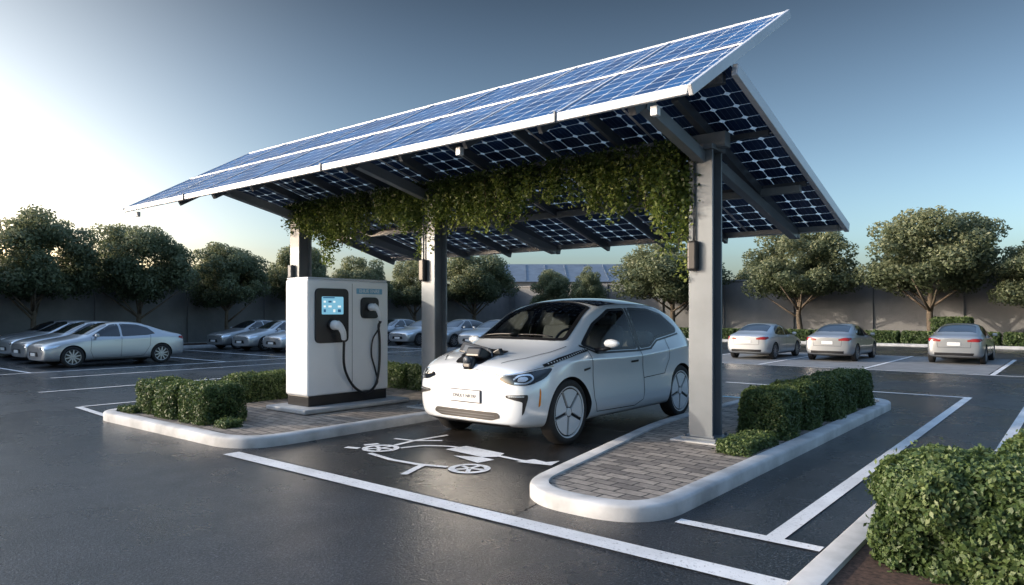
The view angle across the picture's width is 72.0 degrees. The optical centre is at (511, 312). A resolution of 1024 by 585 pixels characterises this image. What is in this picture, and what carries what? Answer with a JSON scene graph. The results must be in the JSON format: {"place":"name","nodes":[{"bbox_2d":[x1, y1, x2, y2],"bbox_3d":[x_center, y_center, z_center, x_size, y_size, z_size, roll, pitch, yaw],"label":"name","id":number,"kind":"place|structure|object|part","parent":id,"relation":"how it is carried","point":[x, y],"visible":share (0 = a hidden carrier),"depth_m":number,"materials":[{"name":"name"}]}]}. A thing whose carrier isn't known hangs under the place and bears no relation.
{"place":"outdoors","nodes":[
{"label":"outdoors","id":0,"kind":"place"},
{"bbox_2d":[0,341,1023,584],"bbox_3d":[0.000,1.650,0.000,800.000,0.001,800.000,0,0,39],"label":"ground","id":1,"kind":"structure","parent":0,"point":[88,498],"depth_m":5.91,"materials":[{"name":"grey asphalt"}]},
{"bbox_2d":[0,320,69,355],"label":"parked car","id":2,"kind":"object","parent":1,"relation":"on","point":[38,327],"visible":0.14,"depth_m":26.65,"materials":[{"name":"grey paint"}]},
{"bbox_2d":[0,320,88,357],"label":"parked car","id":3,"kind":"object","parent":1,"relation":"on","point":[5,345],"visible":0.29,"depth_m":24.72,"materials":[{"name":"silver metal"}]},
{"bbox_2d":[0,279,93,334],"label":"panel","id":4,"kind":"object","parent":1,"relation":"on","point":[14,318],"visible":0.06,"depth_m":30.92,"materials":[{"name":"concrete"}]},
{"bbox_2d":[11,321,110,360],"bbox_3d":[-14.625,0.967,24.328,1.976,1.366,4.253,0,0,39],"label":"parked car","id":5,"kind":"object","parent":1,"relation":"on","point":[18,348],"visible":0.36,"depth_m":23.05,"materials":[{"name":"grey paint"}]},
{"bbox_3d":[-14.358,0.554,23.633,0.296,0.392,0.794,0,0,39],"label":"side window","id":6,"kind":"part","parent":5,"relation":"part of","materials":[{"name":"black glass"}]},
{"bbox_2d":[94,271,103,320],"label":"pier","id":7,"kind":"structure","parent":1,"relation":"on","point":[99,307],"depth_m":32.44,"materials":[{"name":"concrete"}]},
{"bbox_2d":[27,321,182,367],"bbox_3d":[-12.922,0.967,22.620,1.976,1.366,4.253,0,0,39],"label":"parked car","id":8,"kind":"object","parent":1,"relation":"on","point":[116,340],"visible":1,"depth_m":21.98,"materials":[{"name":"silver metal"}]},
{"bbox_3d":[-12.654,0.554,21.925,0.296,0.392,0.794,0,0,39],"label":"side window","id":9,"kind":"part","parent":8,"relation":"part of","materials":[{"name":"black glass"}]},
{"bbox_3d":[-12.038,0.551,22.656,0.267,0.397,1.019,0,0,39],"label":"side window","id":10,"kind":"part","parent":8,"relation":"part of","materials":[{"name":"black glass"}]},
{"bbox_2d":[0,342,230,355],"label":"planting bed","id":11,"kind":"object","parent":1,"relation":"on","point":[196,345],"visible":0.04,"depth_m":33.19,"materials":[{"name":"grey concrete"}]},
{"bbox_2d":[0,204,102,327],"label":"broadleaf tree","id":12,"kind":"object","parent":11,"relation":"on","point":[31,237],"visible":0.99,"depth_m":28.05,"materials":[{"name":"green plant"}]},
{"bbox_2d":[85,222,201,322],"bbox_3d":[-16.995,-1.236,32.161,4.838,5.733,4.731,0,0,-35],"label":"broadleaf tree","id":13,"kind":"object","parent":11,"relation":"on","point":[123,250],"visible":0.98,"depth_m":31.18,"materials":[{"name":"green plant"}]},
{"bbox_2d":[183,241,271,329],"bbox_3d":[-14.178,-0.950,35.360,4.070,5.148,3.992,0,0,44],"label":"broadleaf tree","id":14,"kind":"object","parent":11,"relation":"on","point":[241,274],"visible":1,"depth_m":34.57,"materials":[{"name":"green plant"}]},
{"bbox_2d":[265,245,330,301],"bbox_3d":[-11.587,-1.257,38.643,3.754,5.769,3.912,0,0,-4],"label":"broadleaf tree","id":15,"kind":"object","parent":11,"relation":"on","point":[278,275],"visible":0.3,"depth_m":37.75,"materials":[{"name":"green plant"}]},
{"bbox_2d":[331,255,393,299],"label":"broadleaf tree","id":16,"kind":"object","parent":11,"relation":"on","point":[358,269],"visible":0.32,"depth_m":41.40,"materials":[{"name":"green plant"}]},
{"bbox_2d":[390,260,421,320],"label":"broadleaf tree","id":17,"kind":"object","parent":11,"relation":"on","point":[409,292],"visible":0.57,"depth_m":44.48,"materials":[{"name":"green plant"}]},
{"bbox_2d":[104,276,186,342],"bbox_3d":[-17.845,-0.150,34.314,0.300,3.600,4.300,0,0,39],"label":"panel","id":18,"kind":"object","parent":1,"relation":"on","point":[170,315],"visible":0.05,"depth_m":34.69,"materials":[{"name":"concrete"}]},
{"bbox_2d":[187,281,194,342],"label":"pier","id":19,"kind":"structure","parent":1,"relation":"on","point":[190,322],"depth_m":35.77,"materials":[{"name":"concrete"}]},
{"bbox_2d":[195,276,263,341],"bbox_3d":[-15.131,-0.150,37.649,0.300,3.600,4.300,0,0,39],"label":"panel","id":20,"kind":"object","parent":1,"relation":"on","point":[210,320],"visible":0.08,"depth_m":37.14,"materials":[{"name":"concrete"}]},
{"bbox_2d":[206,319,272,348],"bbox_3d":[-12.095,0.989,33.141,1.914,1.322,4.118,0,0,39],"label":"parked car","id":21,"kind":"object","parent":1,"relation":"on","point":[221,339],"visible":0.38,"depth_m":31.83,"materials":[{"name":"grey paint"}]},
{"bbox_3d":[-11.836,0.589,32.468,0.287,0.379,0.769,0,0,39],"label":"side window","id":22,"kind":"part","parent":21,"relation":"part of","materials":[{"name":"grey glass"}]},
{"bbox_2d":[232,320,285,350],"bbox_3d":[-10.388,0.989,31.752,1.914,1.322,4.118,0,0,39],"label":"parked car","id":23,"kind":"object","parent":1,"relation":"on","point":[247,340],"visible":0.43,"depth_m":30.31,"materials":[{"name":"silver metal"}]},
{"bbox_3d":[-10.130,0.589,31.079,0.287,0.379,0.769,0,0,39],"label":"side window","id":24,"kind":"part","parent":23,"relation":"part of","materials":[{"name":"grey glass"}]},
{"bbox_2d":[264,282,270,319],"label":"pier","id":25,"kind":"structure","parent":1,"relation":"on","point":[267,307],"depth_m":39.14,"materials":[{"name":"concrete"}]},
{"bbox_2d":[103,386,438,448],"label":"traffic island","id":26,"kind":"structure","parent":1,"relation":"on","point":[262,427],"depth_m":9.85,"materials":[{"name":"concrete"}]},
{"bbox_2d":[116,404,143,413],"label":"ground cover plant","id":27,"kind":"object","parent":26,"relation":"on","point":[131,409],"visible":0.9,"depth_m":10.83,"materials":[{"name":"green plant"}]},
{"bbox_2d":[134,375,182,414],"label":"boxwood hedge","id":28,"kind":"object","parent":26,"relation":"on","point":[145,388],"visible":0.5,"depth_m":10.74,"materials":[{"name":"green plant"}]},
{"bbox_2d":[151,377,193,419],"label":"boxwood hedge","id":29,"kind":"object","parent":26,"relation":"on","point":[165,403],"visible":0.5,"depth_m":10.20,"materials":[{"name":"green plant"}]},
{"bbox_2d":[175,378,247,425],"bbox_3d":[-4.245,1.253,10.008,0.888,0.644,0.799,0,0,39],"label":"boxwood hedge","id":30,"kind":"object","parent":26,"relation":"on","point":[203,402],"visible":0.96,"depth_m":9.78,"materials":[{"name":"green plant"}]},
{"bbox_2d":[210,415,245,428],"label":"ground cover plant","id":31,"kind":"object","parent":26,"relation":"on","point":[226,422],"visible":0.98,"depth_m":9.42,"materials":[{"name":"green plant"}]},
{"bbox_2d":[220,368,287,402],"bbox_3d":[-4.450,1.293,12.590,0.817,0.567,1.454,0,0,39],"label":"boxwood hedge","id":32,"kind":"object","parent":26,"relation":"on","point":[266,385],"visible":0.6,"depth_m":12.31,"materials":[{"name":"green plant"}]},
{"bbox_2d":[266,277,408,414],"bbox_3d":[-2.825,0.490,11.627,1.050,2.080,2.100,0,0,39],"label":"ev charging station","id":33,"kind":"object","parent":26,"relation":"on","point":[336,344],"visible":1,"depth_m":11.20,"materials":[{"name":"metal"}]},
{"bbox_2d":[387,360,420,388],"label":"boxwood hedge","id":34,"kind":"object","parent":26,"relation":"on","point":[397,375],"visible":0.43,"depth_m":14.32,"materials":[{"name":"green plant"}]},
{"bbox_2d":[407,364,421,390],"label":"boxwood hedge","id":35,"kind":"object","parent":26,"relation":"on","point":[414,376],"visible":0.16,"depth_m":13.96,"materials":[{"name":"green plant"}]},
{"bbox_2d":[263,330,285,350],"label":"parked car","id":36,"kind":"object","parent":1,"relation":"on","point":[276,341],"visible":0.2,"depth_m":28.96,"materials":[{"name":"silver metal"}]},
{"bbox_2d":[271,288,285,320],"bbox_3d":[-12.416,-0.150,40.984,0.300,3.600,4.300,0,0,39],"label":"panel","id":37,"kind":"object","parent":1,"relation":"on","point":[278,309],"visible":0.02,"depth_m":39.76,"materials":[{"name":"concrete"}]},
{"bbox_2d":[388,318,414,343],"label":"parked car","id":38,"kind":"object","parent":1,"relation":"on","point":[396,324],"visible":0.2,"depth_m":37.57,"materials":[{"name":"grey paint"}]},
{"bbox_3d":[-6.030,0.589,37.542,0.287,0.379,0.769,0,0,39],"label":"side window","id":39,"kind":"part","parent":38,"relation":"part of","materials":[{"name":"grey glass"}]},
{"bbox_3d":[-5.434,0.585,38.251,0.258,0.384,0.987,0,0,39],"label":"side window","id":40,"kind":"part","parent":38,"relation":"part of","materials":[{"name":"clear glass"}]},
{"bbox_2d":[389,285,421,320],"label":"panel","id":41,"kind":"object","parent":1,"relation":"on","point":[401,312],"visible":0.01,"depth_m":46.96,"materials":[{"name":"concrete"}]},
{"bbox_2d":[389,319,421,344],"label":"parked car","id":42,"kind":"object","parent":1,"relation":"on","point":[412,332],"visible":0.38,"depth_m":35.19,"materials":[{"name":"silver metal"}]},
{"bbox_2d":[447,285,472,321],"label":"panel","id":43,"kind":"object","parent":1,"relation":"on","point":[455,310],"visible":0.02,"depth_m":51.06,"materials":[{"name":"concrete"}]},
{"bbox_2d":[447,319,482,346],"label":"parked car","id":44,"kind":"object","parent":1,"relation":"on","point":[456,328],"visible":0.34,"depth_m":34.26,"materials":[{"name":"grey paint"}]},
{"bbox_3d":[-2.307,0.589,34.512,0.287,0.379,0.769,0,0,39],"label":"side window","id":45,"kind":"part","parent":44,"relation":"part of","materials":[{"name":"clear glass"}]},
{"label":"side window","id":46,"kind":"part","parent":44,"relation":"part of","materials":[{"name":"grey glass"}]},
{"bbox_2d":[458,319,500,343],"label":"parked car","id":47,"kind":"object","parent":1,"relation":"on","point":[482,329],"visible":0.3,"depth_m":32.48,"materials":[{"name":"silver metal"}]},
{"bbox_2d":[447,254,520,319],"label":"broadleaf tree","id":48,"kind":"object","parent":1,"relation":"on","point":[489,282],"visible":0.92,"depth_m":48.23,"materials":[{"name":"green plant"}]},
{"bbox_2d":[245,397,738,514],"bbox_3d":[1.244,1.646,10.495,4.120,0.001,8.950,0,0,39],"label":"parking bay surface","id":49,"kind":"object","parent":1,"relation":"on","point":[502,484],"visible":0.5,"depth_m":8.17,"materials":[{"name":"grey asphalt"}]},
{"bbox_2d":[344,435,557,474],"bbox_3d":[-0.853,1.637,8.114,1.679,0.002,2.497,0,0,-40],"label":"painted bay symbol","id":50,"kind":"object","parent":49,"relation":"on","point":[481,453],"visible":1,"depth_m":8.02,"materials":[{"name":"white paint"}]},
{"bbox_2d":[421,298,688,444],"bbox_3d":[0.878,0.715,10.585,2.635,1.871,4.698,0,0,39],"label":"electric car","id":51,"kind":"object","parent":49,"relation":"on","point":[558,371],"visible":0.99,"depth_m":9.26,"materials":[{"name":"white metal"}]},
{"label":"side window","id":52,"kind":"part","parent":51,"relation":"part of","materials":[{"name":"black glass"}]},
{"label":"side window","id":53,"kind":"part","parent":51,"relation":"part of","materials":[{"name":"grey glass"}]},
{"bbox_2d":[477,290,508,322],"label":"panel","id":54,"kind":"object","parent":1,"relation":"on","point":[499,309],"visible":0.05,"depth_m":54.35,"materials":[{"name":"concrete"}]},
{"bbox_2d":[509,289,511,312],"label":"pier","id":55,"kind":"structure","parent":1,"relation":"on","point":[510,304],"depth_m":55.76,"materials":[{"name":"concrete"}]},
{"bbox_2d":[0,345,1023,584],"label":"parking lines","id":56,"kind":"object","parent":1,"relation":"on","point":[781,533],"visible":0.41,"depth_m":5.79,"materials":[{"name":"white paint"}]},
{"bbox_2d":[512,288,514,310],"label":"pier","id":57,"kind":"structure","parent":1,"relation":"on","point":[513,303],"depth_m":55.70,"materials":[{"name":"concrete"}]},
{"bbox_2d":[515,287,537,309],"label":"panel","id":58,"kind":"object","parent":1,"relation":"on","point":[524,296],"visible":0.09,"depth_m":55.16,"materials":[{"name":"concrete"}]},
{"bbox_2d":[603,284,607,298],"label":"pier","id":59,"kind":"structure","parent":1,"relation":"on","point":[605,285],"depth_m":50.26,"materials":[{"name":"concrete"}]},
{"bbox_2d":[608,285,657,308],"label":"panel","id":60,"kind":"object","parent":1,"relation":"on","point":[651,302],"visible":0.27,"depth_m":49.12,"materials":[{"name":"concrete"}]},
{"bbox_2d":[658,298,662,311],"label":"pier","id":61,"kind":"structure","parent":1,"relation":"on","point":[660,307],"depth_m":47.58,"materials":[{"name":"concrete"}]},
{"bbox_2d":[663,298,688,327],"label":"panel","id":62,"kind":"object","parent":1,"relation":"on","point":[682,319],"visible":0.07,"depth_m":46.79,"materials":[{"name":"concrete"}]},
{"bbox_2d":[530,398,890,522],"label":"traffic island","id":63,"kind":"structure","parent":1,"relation":"on","point":[651,472],"depth_m":6.86,"materials":[{"name":"concrete"}]},
{"bbox_2d":[122,9,849,445],"bbox_3d":[-1.362,-1.102,12.656,12.420,5.310,5.635,0,0,39],"label":"solar canopy","id":64,"kind":"object","parent":63,"relation":"on","point":[700,103],"visible":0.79,"depth_m":9.84,"materials":[{"name":"glass"}]},
{"bbox_2d":[280,134,700,281],"bbox_3d":[-1.043,-1.287,11.273,8.877,1.842,1.284,0,0,39],"label":"hanging vine","id":65,"kind":"object","parent":64,"relation":"hanging from","point":[595,178],"visible":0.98,"depth_m":10.14,"materials":[{"name":"green plant"}]},
{"bbox_2d":[712,427,779,456],"bbox_3d":[2.675,1.455,8.007,0.507,0.229,1.104,0,0,39],"label":"ground cover plant","id":66,"kind":"object","parent":63,"relation":"on","point":[753,441],"visible":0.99,"depth_m":7.80,"materials":[{"name":"green plant"}]},
{"bbox_2d":[735,383,802,440],"bbox_3d":[3.228,1.229,8.855,0.776,0.681,0.835,0,0,39],"label":"boxwood hedge","id":67,"kind":"object","parent":63,"relation":"on","point":[774,409],"visible":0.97,"depth_m":8.61,"materials":[{"name":"green plant"}]},
{"bbox_2d":[770,378,824,430],"bbox_3d":[3.834,1.229,9.600,0.776,0.681,0.835,0,0,39],"label":"boxwood hedge","id":68,"kind":"object","parent":63,"relation":"on","point":[810,392],"visible":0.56,"depth_m":9.32,"materials":[{"name":"green plant"}]},
{"bbox_2d":[795,373,846,421],"bbox_3d":[4.460,1.229,10.287,0.776,0.681,0.835,0,0,39],"label":"boxwood hedge","id":69,"kind":"object","parent":63,"relation":"on","point":[833,390],"visible":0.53,"depth_m":9.98,"materials":[{"name":"green plant"}]},
{"bbox_2d":[811,370,860,413],"bbox_3d":[5.008,1.229,11.042,0.776,0.681,0.835,0,0,39],"label":"boxwood hedge","id":70,"kind":"object","parent":63,"relation":"on","point":[850,381],"visible":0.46,"depth_m":10.82,"materials":[{"name":"green plant"}]},
{"bbox_2d":[830,366,875,407],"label":"boxwood hedge","id":71,"kind":"object","parent":63,"relation":"on","point":[863,375],"visible":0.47,"depth_m":11.38,"materials":[{"name":"green plant"}]},
{"bbox_2d":[722,284,724,327],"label":"pier","id":72,"kind":"structure","parent":1,"relation":"on","point":[723,305],"depth_m":44.83,"materials":[{"name":"concrete"}]},
{"bbox_2d":[725,281,786,328],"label":"panel","id":73,"kind":"object","parent":1,"relation":"on","point":[742,309],"visible":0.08,"depth_m":43.87,"materials":[{"name":"concrete"}]},
{"bbox_2d":[735,254,803,279],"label":"broadleaf tree","id":74,"kind":"object","parent":1,"relation":"on","point":[740,275],"visible":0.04,"depth_m":47.24,"materials":[{"name":"green plant"}]},
{"bbox_2d":[787,294,793,328],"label":"pier","id":75,"kind":"structure","parent":1,"relation":"on","point":[790,317],"depth_m":42.18,"materials":[{"name":"concrete"}]},
{"bbox_2d":[794,280,865,329],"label":"panel","id":76,"kind":"object","parent":1,"relation":"on","point":[830,308],"visible":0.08,"depth_m":40.73,"materials":[{"name":"concrete"}]},
{"bbox_2d":[687,338,1023,349],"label":"planting bed","id":77,"kind":"object","parent":1,"relation":"on","point":[926,345],"visible":0.04,"depth_m":34.04,"materials":[{"name":"grey concrete"}]},
{"bbox_2d":[529,269,571,304],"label":"broadleaf tree","id":78,"kind":"object","parent":77,"relation":"on","point":[550,285],"visible":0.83,"depth_m":49.79,"materials":[{"name":"green plant"}]},
{"bbox_2d":[569,265,608,298],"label":"broadleaf tree","id":79,"kind":"object","parent":77,"relation":"on","point":[590,285],"visible":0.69,"depth_m":48.01,"materials":[{"name":"green plant"}]},
{"bbox_2d":[607,243,735,321],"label":"broadleaf tree","id":80,"kind":"object","parent":77,"relation":"on","point":[647,274],"visible":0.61,"depth_m":43.00,"materials":[{"name":"green plant"}]},
{"bbox_2d":[679,327,736,338],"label":"boxwood hedge","id":81,"kind":"object","parent":77,"relation":"on","point":[727,333],"visible":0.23,"depth_m":40.33,"materials":[{"name":"green plant"}]},
{"bbox_2d":[736,328,812,340],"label":"boxwood hedge","id":82,"kind":"object","parent":77,"relation":"on","point":[802,334],"visible":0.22,"depth_m":37.65,"materials":[{"name":"green plant"}]},
{"bbox_2d":[741,231,863,328],"bbox_3d":[16.289,-1.792,39.809,5.711,6.862,6.238,0,0,-15],"label":"broadleaf tree","id":83,"kind":"object","parent":77,"relation":"on","point":[821,272],"visible":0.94,"depth_m":38.56,"materials":[{"name":"green plant"}]},
{"bbox_2d":[813,329,900,342],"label":"boxwood hedge","id":84,"kind":"object","parent":77,"relation":"on","point":[887,336],"visible":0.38,"depth_m":35.10,"materials":[{"name":"green plant"}]},
{"bbox_2d":[852,205,1012,333],"bbox_3d":[20.950,-1.797,35.517,6.938,6.879,7.096,0,0,30],"label":"broadleaf tree","id":85,"kind":"object","parent":77,"relation":"on","point":[961,254],"visible":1,"depth_m":34.08,"materials":[{"name":"green plant"}]},
{"bbox_2d":[900,330,1001,345],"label":"boxwood hedge","id":86,"kind":"object","parent":77,"relation":"on","point":[914,337],"visible":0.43,"depth_m":34.16,"materials":[{"name":"green plant"}]},
{"bbox_2d":[929,316,974,331],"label":"garden shrub","id":87,"kind":"object","parent":77,"relation":"on","point":[936,323],"visible":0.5,"depth_m":33.74,"materials":[{"name":"green plant"}]},
{"bbox_2d":[986,241,1023,308],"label":"broadleaf tree","id":88,"kind":"object","parent":77,"relation":"on","point":[1010,274],"visible":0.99,"depth_m":32.73,"materials":[{"name":"green plant"}]},
{"bbox_2d":[1002,331,1023,346],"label":"boxwood hedge","id":89,"kind":"object","parent":77,"relation":"on","point":[1013,338],"visible":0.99,"depth_m":31.80,"materials":[{"name":"green plant"}]},
{"bbox_2d":[722,352,1010,374],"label":"parking pads","id":90,"kind":"object","parent":1,"relation":"on","point":[950,365],"visible":0.73,"depth_m":23.20,"materials":[{"name":"grey concrete"}]},
{"bbox_2d":[728,323,800,358],"bbox_3d":[9.439,1.018,26.253,1.830,1.265,3.939,0,0,39],"label":"parked car","id":91,"kind":"object","parent":90,"relation":"on","point":[772,340],"visible":1,"depth_m":25.01,"materials":[{"name":"silver metal"}]},
{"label":"rear window","id":92,"kind":"part","parent":91,"relation":"part of","materials":[{"name":"grey glass"}]},
{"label":"side window","id":93,"kind":"part","parent":91,"relation":"part of","materials":[{"name":"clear glass"}]},
{"bbox_2d":[806,323,876,360],"bbox_3d":[11.820,1.018,25.218,1.830,1.265,3.939,0,0,39],"label":"parked car","id":94,"kind":"object","parent":90,"relation":"on","point":[853,341],"visible":1,"depth_m":23.94,"materials":[{"name":"grey paint"}]},
{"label":"rear window","id":95,"kind":"part","parent":94,"relation":"part of","materials":[{"name":"grey glass"}]},
{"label":"side window","id":96,"kind":"part","parent":94,"relation":"part of","materials":[{"name":"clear glass"}]},
{"bbox_2d":[928,323,997,363],"bbox_3d":[15.264,1.003,23.904,1.872,1.294,4.029,0,0,39],"label":"parked car","id":97,"kind":"object","parent":90,"relation":"on","point":[963,340],"visible":1,"depth_m":22.55,"materials":[{"name":"grey paint"}]},
{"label":"rear window","id":98,"kind":"part","parent":97,"relation":"part of","materials":[{"name":"grey glass"}]},
{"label":"side window","id":99,"kind":"part","parent":97,"relation":"part of","materials":[{"name":"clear glass"}]},
{"bbox_2d":[866,277,872,329],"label":"pier","id":100,"kind":"structure","parent":1,"relation":"on","point":[869,308],"depth_m":39.46,"materials":[{"name":"concrete"}]},
{"bbox_2d":[785,504,1018,584],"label":"planting bed","id":101,"kind":"object","parent":1,"relation":"on","point":[844,558],"visible":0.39,"depth_m":4.24,"materials":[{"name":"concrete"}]},
{"bbox_2d":[863,437,1023,584],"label":"garden shrub","id":102,"kind":"object","parent":101,"relation":"on","point":[962,510],"visible":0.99,"depth_m":4.07,"materials":[{"name":"green plant"}]},
{"bbox_2d":[996,428,1023,453],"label":"garden shrub","id":103,"kind":"object","parent":101,"relation":"on","point":[1014,441],"visible":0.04,"depth_m":4.99,"materials":[{"name":"green plant"}]},
{"bbox_2d":[873,282,955,331],"bbox_3d":[21.835,-0.150,38.315,4.300,3.600,0.300,0,0,39],"label":"panel","id":104,"kind":"object","parent":1,"relation":"on","point":[891,311],"visible":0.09,"depth_m":38.47,"materials":[{"name":"concrete"}]},
{"bbox_2d":[956,288,963,316],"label":"pier","id":105,"kind":"structure","parent":1,"relation":"on","point":[960,305],"depth_m":36.73,"materials":[{"name":"concrete"}]},
{"bbox_2d":[964,274,1023,340],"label":"panel","id":106,"kind":"object","parent":1,"relation":"on","point":[982,311],"visible":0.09,"depth_m":35.98,"materials":[{"name":"concrete"}]},
{"bbox_2d":[514,276,865,287],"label":"coping","id":107,"kind":"object","parent":106,"relation":"on","point":[618,283],"visible":0.11,"depth_m":44.82,"materials":[{"name":"concrete"}]},
{"bbox_2d":[0,0,1023,283],"label":"sky","id":108,"kind":"structure","parent":0,"point":[107,107],"materials":[{"name":"blue"}]},
{"bbox_2d":[504,264,627,285],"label":"warehouse","id":109,"kind":"structure","parent":0,"point":[525,274],"depth_m":78.20,"materials":[{"name":"paint"}]}
]}

